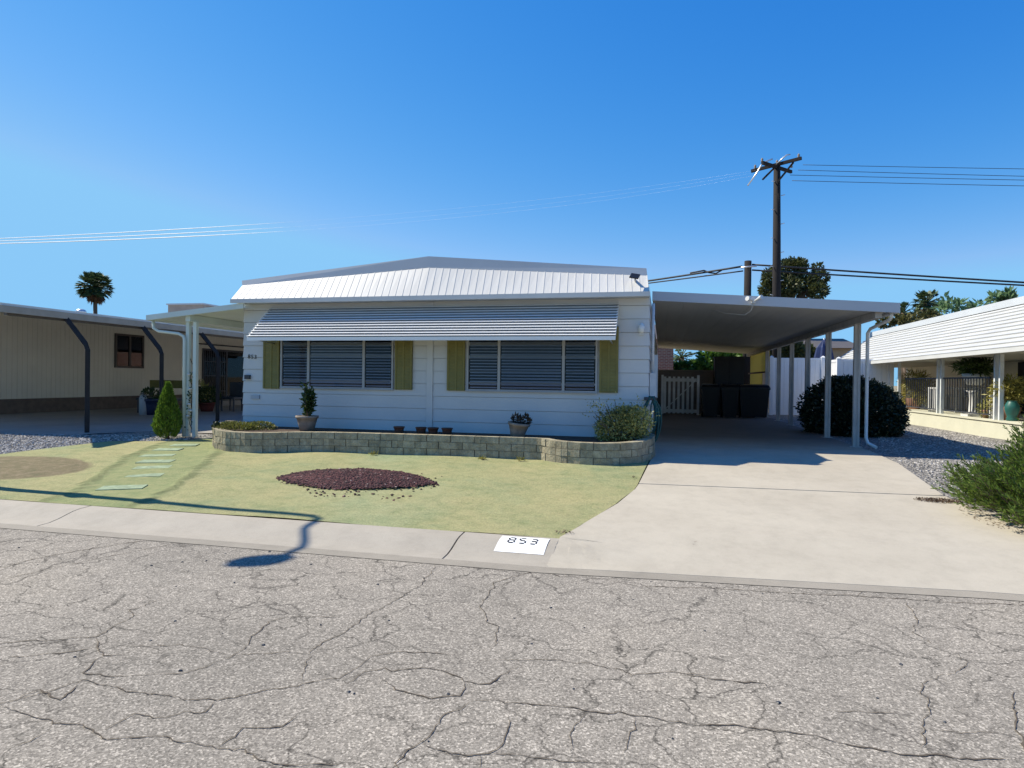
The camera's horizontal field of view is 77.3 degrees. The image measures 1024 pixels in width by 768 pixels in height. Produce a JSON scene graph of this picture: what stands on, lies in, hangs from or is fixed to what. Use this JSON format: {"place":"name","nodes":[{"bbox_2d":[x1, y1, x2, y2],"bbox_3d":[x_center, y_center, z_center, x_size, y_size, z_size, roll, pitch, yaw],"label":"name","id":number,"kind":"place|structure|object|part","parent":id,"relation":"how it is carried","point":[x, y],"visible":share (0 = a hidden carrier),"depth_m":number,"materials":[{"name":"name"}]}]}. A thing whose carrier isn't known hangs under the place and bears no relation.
{"place":"outdoors","nodes":[
{"label":"outdoors","id":0,"kind":"place"},
{"bbox_2d":[0,431,211,453],"bbox_3d":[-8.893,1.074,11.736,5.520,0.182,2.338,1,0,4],"label":"loose gravel","id":1,"kind":"structure","parent":0,"point":[54,440],"depth_m":12.08,"materials":[{"name":"grey gravel"}]},
{"bbox_2d":[150,381,182,438],"bbox_3d":[-6.510,0.495,12.102,0.561,1.128,0.558,1,0,13],"label":"cone cypress","id":2,"kind":"object","parent":1,"relation":"on","point":[167,416],"visible":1,"depth_m":11.99,"materials":[{"name":"green plant"}]},
{"bbox_2d":[184,359,192,429],"bbox_3d":[-6.184,0.262,12.304,0.199,1.506,0.196,0,1,-45],"label":"climbing vine","id":3,"kind":"object","parent":1,"relation":"on","point":[189,403],"visible":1,"depth_m":12.27,"materials":[{"name":"green plant"}]},
{"bbox_2d":[0,405,242,434],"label":"neighbour drive","id":4,"kind":"structure","parent":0,"point":[102,421],"depth_m":16.27,"materials":[{"name":"grey concrete"}]},
{"bbox_2d":[139,392,146,414],"bbox_3d":[-10.958,0.583,19.007,0.220,0.670,0.220,1,0,13],"label":"white canister","id":5,"kind":"object","parent":4,"relation":"on","point":[142,407],"visible":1,"depth_m":18.91,"materials":[{"name":"metal"}]},
{"bbox_2d":[140,386,158,414],"bbox_3d":[-10.860,0.487,19.171,0.664,0.863,0.668,1,0,13],"label":"patio pot","id":6,"kind":"object","parent":4,"relation":"on","point":[151,404],"visible":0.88,"depth_m":19.06,"materials":[{"name":"blue ceramic"}]},
{"bbox_2d":[136,380,181,412],"bbox_3d":[-10.965,0.396,20.149,1.500,1.030,0.620,1,0,13],"label":"garden bench","id":7,"kind":"object","parent":4,"relation":"on","point":[174,383],"visible":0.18,"depth_m":20.28,"materials":[{"name":"metal"}]},
{"bbox_2d":[146,303,244,436],"bbox_3d":[-4.819,-0.266,17.251,2.137,2.530,10.610,1,0,13],"label":"patio cover","id":8,"kind":"object","parent":4,"relation":"on","point":[230,317],"visible":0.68,"depth_m":12.31,"materials":[{"name":"white metal"}]},
{"bbox_2d":[198,383,221,411],"bbox_3d":[-10.173,0.444,21.374,1.023,0.938,0.969,1,0,13],"label":"patio pot","id":9,"kind":"object","parent":4,"relation":"on","point":[207,405],"visible":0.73,"depth_m":21.23,"materials":[{"name":"red ceramic"}]},
{"bbox_2d":[220,382,243,411],"bbox_3d":[-9.512,0.430,21.759,0.520,0.980,0.520,1,0,13],"label":"patio chair","id":10,"kind":"object","parent":4,"relation":"on","point":[236,390],"visible":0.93,"depth_m":21.93,"materials":[{"name":"metal"}]},
{"bbox_2d":[191,379,212,408],"bbox_3d":[-11.423,0.340,23.232,1.153,1.092,0.975,1,0,13],"label":"patio pot","id":11,"kind":"object","parent":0,"point":[199,383],"visible":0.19,"depth_m":23.16,"materials":[{"name":"ceramic"}]},
{"bbox_2d":[0,386,897,537],"bbox_3d":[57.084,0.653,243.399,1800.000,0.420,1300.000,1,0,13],"label":"ground","id":12,"kind":"structure","parent":0,"point":[895,387],"depth_m":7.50,"materials":[{"name":"green plant"}]},
{"bbox_2d":[75,270,115,313],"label":"palm tree","id":13,"kind":"object","parent":12,"relation":"on","point":[94,293],"visible":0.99,"depth_m":72.04,"materials":[{"name":"green plant"}]},
{"bbox_2d":[96,484,147,489],"bbox_3d":[-4.999,1.337,8.215,0.549,0.058,0.222,1,0,-8],"label":"stepping stone","id":14,"kind":"object","parent":12,"relation":"on","point":[119,487],"visible":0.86,"depth_m":8.19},
{"bbox_2d":[0,302,245,432],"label":"neighbour home","id":15,"kind":"object","parent":12,"relation":"on","point":[53,360],"visible":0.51,"depth_m":20.51,"materials":[{"name":"beige paint"}]},
{"bbox_2d":[76,309,86,312],"bbox_3d":[-18.071,-2.575,26.829,0.400,1.142,0.390,1,0,13],"label":"roof vent","id":16,"kind":"object","parent":15,"relation":"attached to","point":[81,310],"visible":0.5,"depth_m":26.69,"materials":[{"name":"metal"}]},
{"bbox_2d":[114,333,143,367],"bbox_3d":[-13.677,-1.172,22.895,0.057,1.200,1.267,1,0,13],"label":"window","id":17,"kind":"structure","parent":15,"relation":"in","point":[128,348],"depth_m":22.85,"materials":[{"name":"brown glass"}]},
{"bbox_2d":[166,303,217,311],"bbox_3d":[-14.167,-2.920,28.526,1.883,1.212,1.210,1,0,13],"label":"rooftop cooler","id":18,"kind":"object","parent":15,"relation":"on","point":[173,307],"visible":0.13,"depth_m":28.00,"materials":[{"name":"metal"}]},
{"bbox_2d":[202,348,245,399],"bbox_3d":[-12.472,-0.413,28.039,0.075,2.150,3.100,1,0,13],"label":"sliding door","id":19,"kind":"structure","parent":15,"relation":"in","point":[231,361],"depth_m":27.82,"materials":[{"name":"metal"}]},
{"bbox_2d":[125,473,164,476],"bbox_3d":[-5.103,1.283,8.907,0.463,0.058,0.196,1,0,-8],"label":"stepping stone","id":20,"kind":"object","parent":12,"relation":"on","point":[151,475],"visible":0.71,"depth_m":8.87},
{"bbox_2d":[133,465,171,468],"bbox_3d":[-5.304,1.242,9.447,0.501,0.061,0.212,1,0,-9],"label":"stepping stone","id":21,"kind":"object","parent":12,"relation":"on","point":[150,467],"visible":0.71,"depth_m":9.41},
{"bbox_2d":[135,459,175,462],"bbox_3d":[-5.505,1.208,9.905,0.516,0.059,0.232,1,0,-1],"label":"stepping stone","id":22,"kind":"object","parent":12,"relation":"on","point":[156,461],"visible":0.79,"depth_m":9.86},
{"bbox_2d":[139,454,174,456],"bbox_3d":[-5.748,1.172,10.393,0.512,0.059,0.199,1,0,-5],"label":"stepping stone","id":23,"kind":"object","parent":12,"relation":"on","point":[150,455],"visible":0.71,"depth_m":10.36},
{"bbox_2d":[151,448,183,450],"bbox_3d":[-5.878,1.131,10.937,0.446,0.057,0.221,1,0,-1],"label":"stepping stone","id":24,"kind":"object","parent":12,"relation":"on","point":[167,449],"visible":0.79,"depth_m":10.91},
{"bbox_2d":[170,444,199,445],"bbox_3d":[-5.823,1.097,11.386,0.462,0.056,0.198,1,0,-3],"label":"stepping stone","id":25,"kind":"object","parent":12,"relation":"on","point":[184,444],"visible":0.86,"depth_m":11.37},
{"bbox_2d":[276,467,438,500],"bbox_3d":[-2.137,1.279,8.479,2.446,0.146,1.637,1,0,13],"label":"lava rock","id":26,"kind":"object","parent":12,"relation":"on","point":[358,477],"visible":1,"depth_m":8.42,"materials":[{"name":"stone"}]},
{"bbox_2d":[212,421,654,464],"bbox_3d":[-1.706,0.994,10.729,8.008,0.471,1.395,1,0,13],"label":"block planter","id":27,"kind":"object","parent":12,"relation":"on","point":[578,450],"visible":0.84,"depth_m":10.37,"materials":[{"name":"concrete"}]},
{"bbox_2d":[210,420,277,430],"bbox_3d":[-4.810,0.777,11.400,1.187,0.287,0.766,1,0,13],"label":"ground cover clump","id":28,"kind":"object","parent":27,"relation":"in","point":[242,425],"visible":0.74,"depth_m":11.29,"materials":[{"name":"green plant"}]},
{"bbox_2d":[295,382,318,430],"bbox_3d":[-3.606,0.391,11.273,0.396,0.872,0.392,1,0,13],"label":"potted plant","id":29,"kind":"object","parent":27,"relation":"on","point":[306,420],"visible":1,"depth_m":11.20,"materials":[{"name":"green plant"}]},
{"bbox_2d":[393,426,404,432],"bbox_3d":[-1.920,0.787,10.879,0.193,0.130,0.191,1,0,13],"label":"flower pot","id":30,"kind":"object","parent":27,"relation":"on","point":[398,429],"visible":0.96,"depth_m":10.81,"materials":[{"name":"ceramic"}]},
{"bbox_2d":[415,427,426,433],"bbox_3d":[-1.534,0.792,10.788,0.193,0.130,0.191,1,0,13],"label":"flower pot","id":31,"kind":"object","parent":27,"relation":"on","point":[420,430],"visible":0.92,"depth_m":10.72,"materials":[{"name":"ceramic"}]},
{"bbox_2d":[427,427,438,433],"bbox_3d":[-1.325,0.795,10.739,0.193,0.130,0.191,1,0,13],"label":"flower pot","id":32,"kind":"object","parent":27,"relation":"on","point":[432,430],"visible":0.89,"depth_m":10.68,"materials":[{"name":"ceramic"}]},
{"bbox_2d":[441,428,452,434],"bbox_3d":[-1.084,0.799,10.683,0.193,0.130,0.191,1,0,13],"label":"flower pot","id":33,"kind":"object","parent":27,"relation":"on","point":[446,431],"visible":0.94,"depth_m":10.61,"materials":[{"name":"ceramic"}]},
{"bbox_2d":[508,411,531,436],"bbox_3d":[0.130,0.674,10.449,0.404,0.462,0.360,8,2,13],"label":"potted plant","id":34,"kind":"object","parent":27,"relation":"on","point":[518,427],"visible":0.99,"depth_m":10.37,"materials":[{"name":"grey plant"}]},
{"bbox_2d":[582,392,659,440],"bbox_3d":[1.748,0.542,10.176,1.275,0.856,0.859,1,0,13],"label":"sage bush","id":35,"kind":"object","parent":27,"relation":"in","point":[627,420],"visible":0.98,"depth_m":10.03,"materials":[{"name":"green plant"}]},
{"bbox_2d":[230,256,657,437],"bbox_3d":[0.400,-0.608,19.099,7.795,3.386,16.658,1,0,13],"label":"mobile home","id":36,"kind":"object","parent":12,"relation":"on","point":[377,384],"visible":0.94,"depth_m":11.22,"materials":[{"name":"white metal"}]},
{"bbox_2d":[279,340,393,389],"bbox_3d":[-3.234,-0.443,11.783,2.280,1.076,0.092,1,0,13],"label":"window","id":37,"kind":"structure","parent":36,"relation":"in","point":[362,368],"depth_m":11.77,"materials":[{"name":"grey glass"}]},
{"bbox_2d":[247,303,618,343],"bbox_3d":[-1.478,-1.041,10.995,6.501,0.688,0.721,1,0,13],"label":"awning","id":38,"kind":"object","parent":36,"relation":"attached to","point":[592,321],"depth_m":10.87,"materials":[{"name":"metal"}]},
{"bbox_2d":[466,340,597,393],"bbox_3d":[0.323,-0.395,10.949,2.281,1.076,0.092,1,0,13],"label":"window","id":39,"kind":"structure","parent":36,"relation":"in","point":[577,370],"depth_m":10.93,"materials":[{"name":"grey glass"}]},
{"bbox_2d":[629,273,639,281],"bbox_3d":[2.002,-1.723,10.309,0.140,0.125,0.328,1,0,28],"label":"flood light","id":40,"kind":"object","parent":36,"relation":"attached to","point":[634,276],"visible":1,"depth_m":10.23,"materials":[{"name":"black plastic"}]},
{"bbox_2d":[640,396,661,441],"bbox_3d":[2.256,0.621,10.480,0.391,0.853,0.284,1,0,13],"label":"garden hose","id":41,"kind":"object","parent":36,"relation":"attached to","point":[658,418],"visible":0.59,"depth_m":10.40,"materials":[{"name":"rubber"}]},
{"bbox_2d":[673,359,696,369],"bbox_3d":[9.869,-0.151,36.698,2.092,2.719,1.289,1,0,13],"label":"leafy tree","id":42,"kind":"object","parent":12,"relation":"on","point":[683,365],"visible":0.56,"depth_m":36.45,"materials":[{"name":"green plant"}]},
{"bbox_2d":[684,351,742,369],"bbox_3d":[10.534,-0.405,32.150,4.208,3.302,2.644,1,0,13],"label":"leafy tree","id":43,"kind":"object","parent":12,"relation":"on","point":[706,362],"visible":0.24,"depth_m":31.61,"materials":[{"name":"green plant"}]},
{"bbox_2d":[741,260,756,383],"bbox_3d":[11.459,-2.370,31.172,0.738,7.245,0.435,1,0,13],"label":"utility pole","id":44,"kind":"object","parent":12,"relation":"on","point":[747,266],"visible":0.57,"depth_m":31.04,"materials":[{"name":"brown wood"}]},
{"bbox_2d":[648,266,741,281],"bbox_3d":[4.974,-5.694,37.328,17.453,0.419,0.090,1,1,44],"label":"overhead wire","id":45,"kind":"object","parent":44,"relation":"attached to","point":[695,273],"visible":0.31,"depth_m":32.92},
{"bbox_2d":[690,270,720,273],"bbox_3d":[9.879,-5.698,32.583,1.586,0.243,0.072,1,0,13],"label":"overhead wire","id":46,"kind":"object","parent":45,"relation":"hanging from","point":[704,270],"visible":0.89,"depth_m":32.59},
{"bbox_2d":[648,270,742,283],"bbox_3d":[4.952,-5.557,37.336,17.573,0.223,0.063,1,1,44],"label":"overhead wire","id":47,"kind":"object","parent":44,"relation":"attached to","point":[696,277],"visible":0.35,"depth_m":32.93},
{"bbox_2d":[752,264,1023,282],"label":"overhead wire","id":48,"kind":"object","parent":44,"relation":"attached to","point":[894,274],"visible":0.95,"depth_m":29.67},
{"bbox_2d":[752,269,1023,285],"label":"overhead wire","id":49,"kind":"object","parent":44,"relation":"attached to","point":[893,278],"visible":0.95,"depth_m":29.70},
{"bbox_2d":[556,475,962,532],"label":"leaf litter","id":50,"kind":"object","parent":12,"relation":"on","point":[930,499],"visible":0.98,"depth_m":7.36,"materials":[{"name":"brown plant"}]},
{"bbox_2d":[747,153,801,380],"bbox_3d":[11.364,-4.359,28.043,2.302,11.266,1.599,1,0,0],"label":"utility pole","id":51,"kind":"object","parent":12,"relation":"on","point":[776,167],"visible":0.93,"depth_m":27.93,"materials":[{"name":"brown wood"}]},
{"bbox_2d":[5,177,726,240],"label":"overhead wire","id":52,"kind":"object","parent":51,"relation":"attached to","point":[151,234],"visible":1,"depth_m":61.75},
{"bbox_2d":[0,178,738,243],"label":"overhead wire","id":53,"kind":"object","parent":51,"relation":"attached to","point":[162,237],"visible":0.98,"depth_m":61.96,"materials":[{"name":"metal"}]},
{"bbox_2d":[0,172,741,238],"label":"overhead wire","id":54,"kind":"object","parent":51,"relation":"attached to","point":[186,228],"visible":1,"depth_m":60.48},
{"bbox_2d":[799,175,1008,179],"bbox_3d":[29.145,-7.530,23.748,35.147,2.594,0.022,1,0,13],"label":"overhead wire","id":55,"kind":"object","parent":51,"relation":"attached to","point":[906,177],"visible":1,"depth_m":26.75,"materials":[{"name":"black metal"}]},
{"bbox_2d":[792,180,1017,185],"bbox_3d":[28.677,-7.214,23.448,34.356,2.504,0.022,1,0,13],"label":"overhead wire","id":56,"kind":"object","parent":51,"relation":"attached to","point":[913,183],"visible":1,"depth_m":26.30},
{"bbox_2d":[805,170,1023,176],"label":"overhead wire","id":57,"kind":"object","parent":51,"relation":"attached to","point":[908,173],"visible":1,"depth_m":27.02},
{"bbox_2d":[822,165,1015,168],"bbox_3d":[29.547,-8.277,24.628,34.104,2.520,0.022,1,0,13],"label":"overhead wire","id":58,"kind":"object","parent":51,"relation":"attached to","point":[924,167],"visible":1,"depth_m":27.36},
{"bbox_2d":[770,341,815,378],"bbox_3d":[13.548,-0.487,31.259,2.879,3.553,1.722,1,0,13],"label":"leafy tree","id":59,"kind":"object","parent":12,"relation":"on","point":[799,349],"visible":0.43,"depth_m":30.78,"materials":[{"name":"green plant"}]},
{"bbox_2d":[757,256,830,298],"bbox_3d":[16.270,-3.144,37.328,4.071,8.860,3.018,1,0,13],"label":"tree","id":60,"kind":"object","parent":12,"relation":"on","point":[793,285],"visible":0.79,"depth_m":36.71,"materials":[{"name":"green plant"}]},
{"bbox_2d":[763,339,852,405],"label":"tan house","id":61,"kind":"structure","parent":12,"relation":"on","point":[841,347],"depth_m":33.65,"materials":[{"name":"paint"}]},
{"bbox_2d":[814,338,833,359],"bbox_3d":[13.237,-0.384,27.194,0.776,3.130,0.776,1,0,13],"label":"patio umbrella","id":62,"kind":"object","parent":12,"relation":"on","point":[820,350],"visible":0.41,"depth_m":27.06,"materials":[{"name":"fabric"}]},
{"bbox_2d":[768,415,1017,517],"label":"gravel","id":63,"kind":"structure","parent":12,"relation":"on","point":[892,456],"depth_m":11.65,"materials":[{"name":"grey gravel"}]},
{"bbox_2d":[768,356,824,414],"bbox_3d":[10.507,0.063,23.625,1.930,2.210,0.160,1,0,13],"label":"vinyl fence","id":64,"kind":"object","parent":63,"relation":"on","point":[817,368],"visible":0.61,"depth_m":23.67,"materials":[{"name":"white plastic"}]},
{"bbox_2d":[793,374,911,437],"bbox_3d":[8.088,0.657,15.304,2.495,1.819,2.249,1,0,13],"label":"round bush","id":65,"kind":"object","parent":63,"relation":"on","point":[888,409],"visible":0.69,"depth_m":14.71,"materials":[{"name":"green plant"}]},
{"bbox_2d":[831,357,893,389],"bbox_3d":[12.502,0.129,23.638,1.810,2.130,3.496,1,0,13],"label":"vinyl fence","id":66,"kind":"object","parent":63,"relation":"on","point":[881,372],"visible":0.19,"depth_m":21.96,"materials":[{"name":"white plastic"}]},
{"bbox_2d":[894,302,914,390],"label":"palm tree","id":67,"kind":"object","parent":12,"relation":"on","point":[903,305],"visible":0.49,"depth_m":44.73,"materials":[{"name":"green plant"}]},
{"bbox_2d":[874,308,942,403],"bbox_3d":[24.173,-1.664,39.371,3.792,6.085,2.584,1,0,13],"label":"leafy tree","id":68,"kind":"object","parent":12,"relation":"on","point":[911,317],"visible":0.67,"depth_m":38.92,"materials":[{"name":"green plant"}]},
{"bbox_2d":[908,290,942,316],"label":"tree","id":69,"kind":"object","parent":12,"relation":"on","point":[925,302],"visible":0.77,"depth_m":44.32,"materials":[{"name":"green plant"}]},
{"bbox_2d":[840,296,1023,441],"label":"porch home","id":70,"kind":"object","parent":12,"relation":"on","point":[935,346],"visible":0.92,"depth_m":17.49,"materials":[{"name":"white paint"}]},
{"bbox_2d":[896,367,935,408],"bbox_3d":[12.963,0.198,20.522,1.057,1.618,1.887,1,0,3],"label":"porch plant","id":71,"kind":"object","parent":70,"relation":"on","point":[919,375],"visible":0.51,"depth_m":20.48,"materials":[{"name":"green plant"}]},
{"bbox_2d":[945,380,978,410],"bbox_3d":[14.138,0.242,20.109,0.550,1.169,1.000,1,0,13],"label":"porch chair","id":72,"kind":"object","parent":70,"relation":"on","point":[963,393],"visible":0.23,"depth_m":20.35,"materials":[{"name":"white paint"}]},
{"bbox_2d":[945,387,986,410],"bbox_3d":[13.304,0.463,19.083,0.800,0.719,1.600,1,0,13],"label":"porch table","id":73,"kind":"object","parent":70,"relation":"on","point":[961,395],"visible":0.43,"depth_m":18.45,"materials":[{"name":"white paint"}]},
{"bbox_2d":[960,391,979,416],"bbox_3d":[11.716,0.495,16.259,0.400,0.649,0.400,1,0,13],"label":"pedestal","id":74,"kind":"object","parent":70,"relation":"on","point":[970,414],"visible":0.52,"depth_m":16.18,"materials":[{"name":"white paint"}]},
{"bbox_2d":[948,357,993,384],"bbox_3d":[12.038,-0.381,16.608,1.136,0.826,1.798,1,0,13],"label":"hanging fern","id":75,"kind":"object","parent":70,"relation":"hanging from","point":[974,369],"visible":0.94,"depth_m":16.41,"materials":[{"name":"green plant"}]},
{"bbox_2d":[974,398,990,417],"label":"porch plant","id":76,"kind":"object","parent":70,"relation":"on","point":[983,416],"visible":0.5,"depth_m":15.41,"materials":[{"name":"green plant"}]},
{"bbox_2d":[981,373,1023,419],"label":"porch plant","id":77,"kind":"object","parent":70,"relation":"on","point":[1016,386],"visible":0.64,"depth_m":14.55,"materials":[{"name":"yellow plant"}]},
{"bbox_2d":[1004,401,1019,420],"bbox_3d":[11.174,0.601,14.302,0.280,0.450,0.276,1,0,13],"label":"plant pot","id":78,"kind":"object","parent":70,"relation":"on","point":[1012,409],"visible":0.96,"depth_m":14.22,"materials":[{"name":"teal ceramic"}]},
{"bbox_2d":[1018,362,1023,413],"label":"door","id":79,"kind":"structure","parent":70,"relation":"in","point":[1020,364],"depth_m":18.17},
{"bbox_2d":[931,290,988,316],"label":"wispy tree","id":80,"kind":"object","parent":12,"relation":"on","point":[945,306],"visible":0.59,"depth_m":40.48,"materials":[{"name":"green plant"}]},
{"bbox_2d":[930,415,1023,525],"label":"juniper bush","id":81,"kind":"object","parent":12,"relation":"on","point":[992,484],"visible":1,"depth_m":6.69,"materials":[{"name":"green plant"}]},
{"bbox_2d":[983,285,1017,303],"bbox_3d":[28.357,-2.111,36.836,2.068,7.108,1.622,1,0,13],"label":"wispy tree","id":82,"kind":"object","parent":12,"relation":"on","point":[1002,295],"visible":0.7,"depth_m":36.62,"materials":[{"name":"green plant"}]},
{"bbox_2d":[0,528,1023,767],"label":"road","id":83,"kind":"structure","parent":0,"point":[809,658],"depth_m":3.57,"materials":[{"name":"grey asphalt"}]},
{"bbox_2d":[0,499,558,566],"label":"kerb","id":84,"kind":"structure","parent":83,"relation":"on","point":[456,545],"depth_m":6.41,"materials":[{"name":"concrete"}]},
{"bbox_2d":[494,536,549,554],"bbox_3d":[0.096,1.494,5.945,0.463,0.064,0.330,1,0,13],"label":"address plate","id":85,"kind":"object","parent":84,"relation":"on","point":[527,545],"visible":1,"depth_m":5.91,"materials":[{"name":"white paint"}]},
{"bbox_2d":[18,547,945,741],"bbox_3d":[-0.863,1.558,4.139,10.053,0.008,2.861,1,0,13],"label":"road grit","id":86,"kind":"object","parent":83,"relation":"on","point":[778,702],"visible":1,"depth_m":3.73,"materials":[{"name":"gravel"}]},
{"bbox_2d":[0,523,1023,600],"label":"gutter","id":87,"kind":"object","parent":83,"relation":"on","point":[885,589],"visible":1,"depth_m":5.39,"materials":[{"name":"grey concrete"}]},
{"bbox_2d":[0,541,1023,766],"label":"road cracks","id":88,"kind":"object","parent":83,"relation":"on","point":[1015,721],"visible":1,"depth_m":3.17,"materials":[{"name":"black asphalt"}]},
{"bbox_2d":[0,0,1023,385],"label":"sky","id":89,"kind":"structure","parent":0,"point":[128,116],"materials":[{"name":"blue"}]},
{"bbox_2d":[655,326,673,369],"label":"brick house","id":90,"kind":"structure","parent":0,"point":[665,358],"depth_m":30.15,"materials":[{"name":"red brick"}]},
{"bbox_2d":[673,349,696,362],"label":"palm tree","id":91,"kind":"object","parent":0,"point":[677,358],"visible":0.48,"depth_m":40.53,"materials":[{"name":"green plant"}]},
{"bbox_2d":[547,484,1023,594],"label":"driveway apron","id":92,"kind":"object","parent":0,"point":[891,540],"visible":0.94,"depth_m":6.03,"materials":[{"name":"concrete"}]},
{"bbox_2d":[959,502,1023,532],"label":"juniper litter","id":93,"kind":"object","parent":92,"relation":"on","point":[992,522],"visible":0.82,"depth_m":6.52,"materials":[{"name":"brown plant"}]},
{"bbox_2d":[639,412,943,495],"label":"driveway","id":94,"kind":"structure","parent":0,"point":[693,449],"depth_m":9.78,"materials":[{"name":"concrete"}]},
{"bbox_2d":[661,375,699,414],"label":"picket gate","id":95,"kind":"structure","parent":94,"relation":"on","point":[683,380],"depth_m":23.13,"materials":[{"name":"white wood"}]},
{"bbox_2d":[657,370,712,412],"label":"block wall","id":96,"kind":"structure","parent":94,"relation":"on","point":[706,376],"depth_m":24.43,"materials":[{"name":"concrete"}]},
{"bbox_2d":[700,384,719,416],"bbox_3d":[6.690,0.552,21.636,0.600,1.122,0.700,1,0,13],"label":"wheelie bin","id":97,"kind":"object","parent":94,"relation":"on","point":[710,394],"visible":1,"depth_m":21.37,"materials":[{"name":"black plastic"}]},
{"bbox_2d":[713,356,744,414],"bbox_3d":[7.925,0.061,23.455,1.060,2.110,0.770,1,0,13],"label":"storage cabinet","id":98,"kind":"object","parent":94,"relation":"on","point":[728,369],"visible":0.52,"depth_m":23.11,"materials":[{"name":"black plastic"}]},
{"bbox_3d":[7.604,0.083,23.159,0.470,1.940,0.027,1,0,13],"label":"door","id":99,"kind":"part","parent":98,"relation":"part of","materials":[{"name":"black plastic"}]},
{"bbox_3d":[8.081,0.090,23.047,0.470,1.940,0.027,1,0,13],"label":"door","id":100,"kind":"part","parent":98,"relation":"part of","materials":[{"name":"black plastic"}]},
{"bbox_2d":[720,384,739,416],"bbox_3d":[7.294,0.561,21.494,0.600,1.122,0.700,1,0,13],"label":"wheelie bin","id":101,"kind":"object","parent":94,"relation":"on","point":[729,399],"visible":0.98,"depth_m":21.23,"materials":[{"name":"black plastic"}]},
{"bbox_2d":[738,384,758,417],"bbox_3d":[7.858,0.569,21.362,0.600,1.122,0.700,1,0,13],"label":"wheelie bin","id":102,"kind":"object","parent":94,"relation":"on","point":[747,396],"visible":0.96,"depth_m":21.10,"materials":[{"name":"black plastic"}]},
{"bbox_2d":[755,384,770,416],"bbox_3d":[8.347,0.574,21.607,0.600,1.122,0.700,1,0,13],"label":"wheelie bin","id":103,"kind":"object","parent":94,"relation":"on","point":[762,400],"visible":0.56,"depth_m":21.32,"materials":[{"name":"black plastic"}]},
{"bbox_2d":[652,291,899,448],"bbox_3d":[6.404,-0.264,19.333,4.019,2.802,17.030,1,0,13],"label":"carport","id":104,"kind":"object","parent":94,"relation":"on","point":[695,321],"visible":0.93,"depth_m":13.57,"materials":[{"name":"white metal"}]},
{"bbox_2d":[713,295,763,314],"bbox_3d":[3.974,-1.379,11.552,0.259,0.305,1.406,1,0,-17],"label":"spot light","id":105,"kind":"object","parent":104,"relation":"attached to","point":[753,301],"visible":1,"depth_m":11.00,"materials":[{"name":"white paint"}]},
{"bbox_2d":[748,351,769,383],"bbox_3d":[9.483,-0.078,24.686,0.087,2.293,5.000,1,0,13],"label":"yellow screen","id":106,"kind":"object","parent":104,"relation":"attached to","point":[757,366],"visible":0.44,"depth_m":24.99,"materials":[{"name":"yellow"}]}
]}

